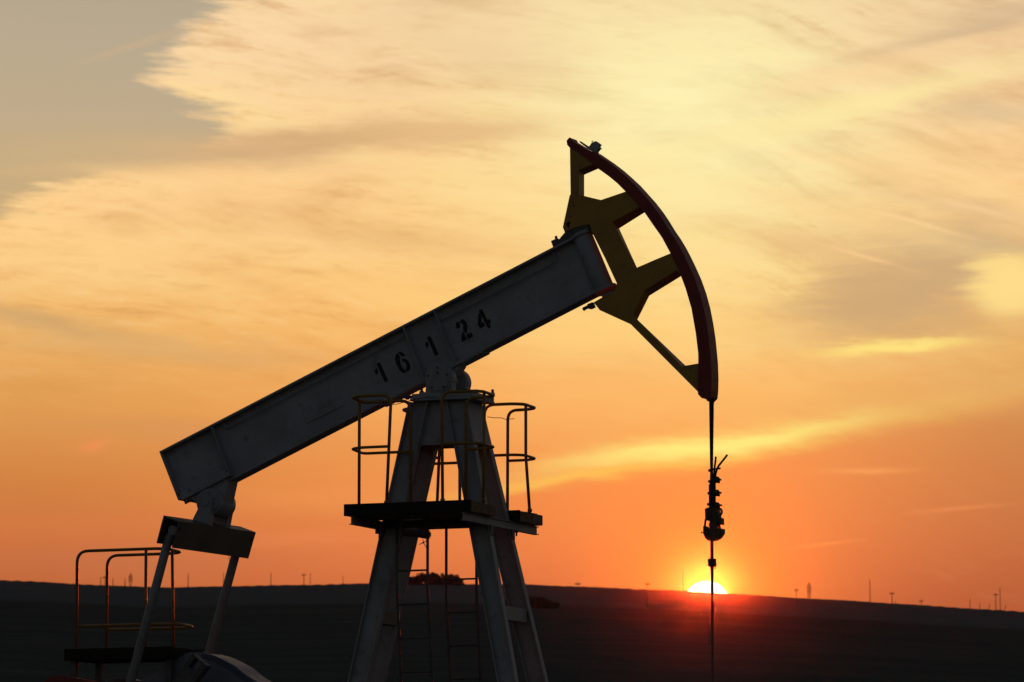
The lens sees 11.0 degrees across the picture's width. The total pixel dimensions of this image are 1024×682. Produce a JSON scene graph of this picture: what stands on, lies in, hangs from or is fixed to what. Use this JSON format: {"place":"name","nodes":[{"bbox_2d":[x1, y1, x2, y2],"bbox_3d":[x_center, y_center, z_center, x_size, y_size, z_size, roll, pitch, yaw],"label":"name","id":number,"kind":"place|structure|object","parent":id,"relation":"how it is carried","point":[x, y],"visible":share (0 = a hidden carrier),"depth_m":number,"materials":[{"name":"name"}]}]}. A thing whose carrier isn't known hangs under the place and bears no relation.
{"place":"outdoors","nodes":[
{"label":"outdoors","id":0,"kind":"place"},
{"bbox_2d":[0,580,1023,681],"bbox_3d":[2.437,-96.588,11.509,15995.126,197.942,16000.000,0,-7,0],"label":"ground","id":1,"kind":"structure","parent":0,"point":[290,633],"depth_m":1571.54,"materials":[{"name":"brown soil"}]},
{"bbox_2d":[64,547,194,681],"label":"service platform","id":2,"kind":"structure","parent":1,"relation":"on","point":[101,657],"depth_m":56.17,"materials":[{"name":"grey metal"}]},
{"bbox_2d":[45,137,718,681],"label":"pump jack","id":3,"kind":"object","parent":1,"relation":"on","point":[437,351],"visible":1,"depth_m":55.16,"materials":[{"name":"grey paint"}]},
{"bbox_2d":[701,398,727,540],"bbox_3d":[2.059,1.294,54.105,0.286,1.488,0.120,-3,-7,22],"label":"rope hanger","id":4,"kind":"object","parent":3,"relation":"hanging from","point":[714,531],"visible":1,"depth_m":54.04,"materials":[{"name":"metal"}]},
{"bbox_2d":[708,541,716,681],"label":"polished rod","id":5,"kind":"object","parent":4,"relation":"hanging from","point":[712,562],"visible":1,"depth_m":53.94,"materials":[{"name":"metal"}]},
{"bbox_2d":[408,576,415,584],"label":"tree","id":6,"kind":"object","parent":1,"relation":"on","point":[411,581],"visible":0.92,"depth_m":2411.41,"materials":[{"name":"green plant"}]},
{"bbox_2d":[415,576,420,584],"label":"tree","id":7,"kind":"object","parent":1,"relation":"on","point":[417,581],"visible":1,"depth_m":2412.53,"materials":[{"name":"green plant"}]},
{"bbox_2d":[416,572,424,584],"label":"tree","id":8,"kind":"object","parent":1,"relation":"on","point":[421,580],"visible":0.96,"depth_m":2413.92,"materials":[{"name":"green plant"}]},
{"bbox_2d":[420,573,432,583],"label":"tree","id":9,"kind":"object","parent":1,"relation":"on","point":[424,577],"visible":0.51,"depth_m":2411.81,"materials":[{"name":"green plant"}]},
{"bbox_2d":[429,572,437,584],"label":"tree","id":10,"kind":"object","parent":1,"relation":"on","point":[433,577],"visible":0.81,"depth_m":2412.27,"materials":[{"name":"green plant"}]},
{"bbox_2d":[435,573,442,584],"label":"tree","id":11,"kind":"object","parent":1,"relation":"on","point":[438,576],"visible":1,"depth_m":2414.48,"materials":[{"name":"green plant"}]},
{"bbox_2d":[435,573,444,584],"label":"tree","id":12,"kind":"object","parent":1,"relation":"on","point":[443,581],"visible":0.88,"depth_m":2414.88,"materials":[{"name":"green plant"}]},
{"bbox_2d":[443,574,452,584],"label":"tree","id":13,"kind":"object","parent":1,"relation":"on","point":[449,577],"visible":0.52,"depth_m":2417.24,"materials":[{"name":"green plant"}]},
{"bbox_2d":[448,574,458,584],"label":"tree","id":14,"kind":"object","parent":1,"relation":"on","point":[452,583],"visible":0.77,"depth_m":2418.19,"materials":[{"name":"green plant"}]},
{"bbox_2d":[453,576,460,584],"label":"tree","id":15,"kind":"object","parent":1,"relation":"on","point":[456,582],"visible":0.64,"depth_m":2414.73,"materials":[{"name":"green plant"}]},
{"bbox_2d":[528,596,537,607],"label":"bush","id":16,"kind":"object","parent":1,"relation":"on","point":[532,605],"visible":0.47,"depth_m":1861.62,"materials":[{"name":"green plant"}]},
{"bbox_2d":[533,596,546,607],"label":"bush","id":17,"kind":"object","parent":1,"relation":"on","point":[542,600],"visible":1,"depth_m":1862.81,"materials":[{"name":"green plant"}]},
{"bbox_2d":[543,599,553,607],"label":"bush","id":18,"kind":"object","parent":1,"relation":"on","point":[548,604],"visible":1,"depth_m":1866.48,"materials":[{"name":"green plant"}]},
{"bbox_2d":[552,602,559,608],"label":"bush","id":19,"kind":"object","parent":1,"relation":"on","point":[556,605],"visible":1,"depth_m":1867.78,"materials":[{"name":"green plant"}]},
{"bbox_2d":[575,582,580,607],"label":"utility pole","id":20,"kind":"object","parent":1,"relation":"on","point":[577,584],"visible":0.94,"depth_m":1897.36,"materials":[{"name":"brown wood"}]},
{"bbox_2d":[645,582,649,606],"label":"utility pole","id":21,"kind":"object","parent":1,"relation":"on","point":[647,584],"visible":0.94,"depth_m":2094.92,"materials":[{"name":"brown wood"}]},
{"bbox_2d":[807,585,810,597],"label":"pylon","id":22,"kind":"object","parent":1,"relation":"on","point":[808,590],"visible":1,"depth_m":2439.76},
{"bbox_2d":[0,0,1023,611],"label":"sky","id":23,"kind":"structure","parent":0,"point":[207,207],"materials":[{"name":"orange"}]}
]}

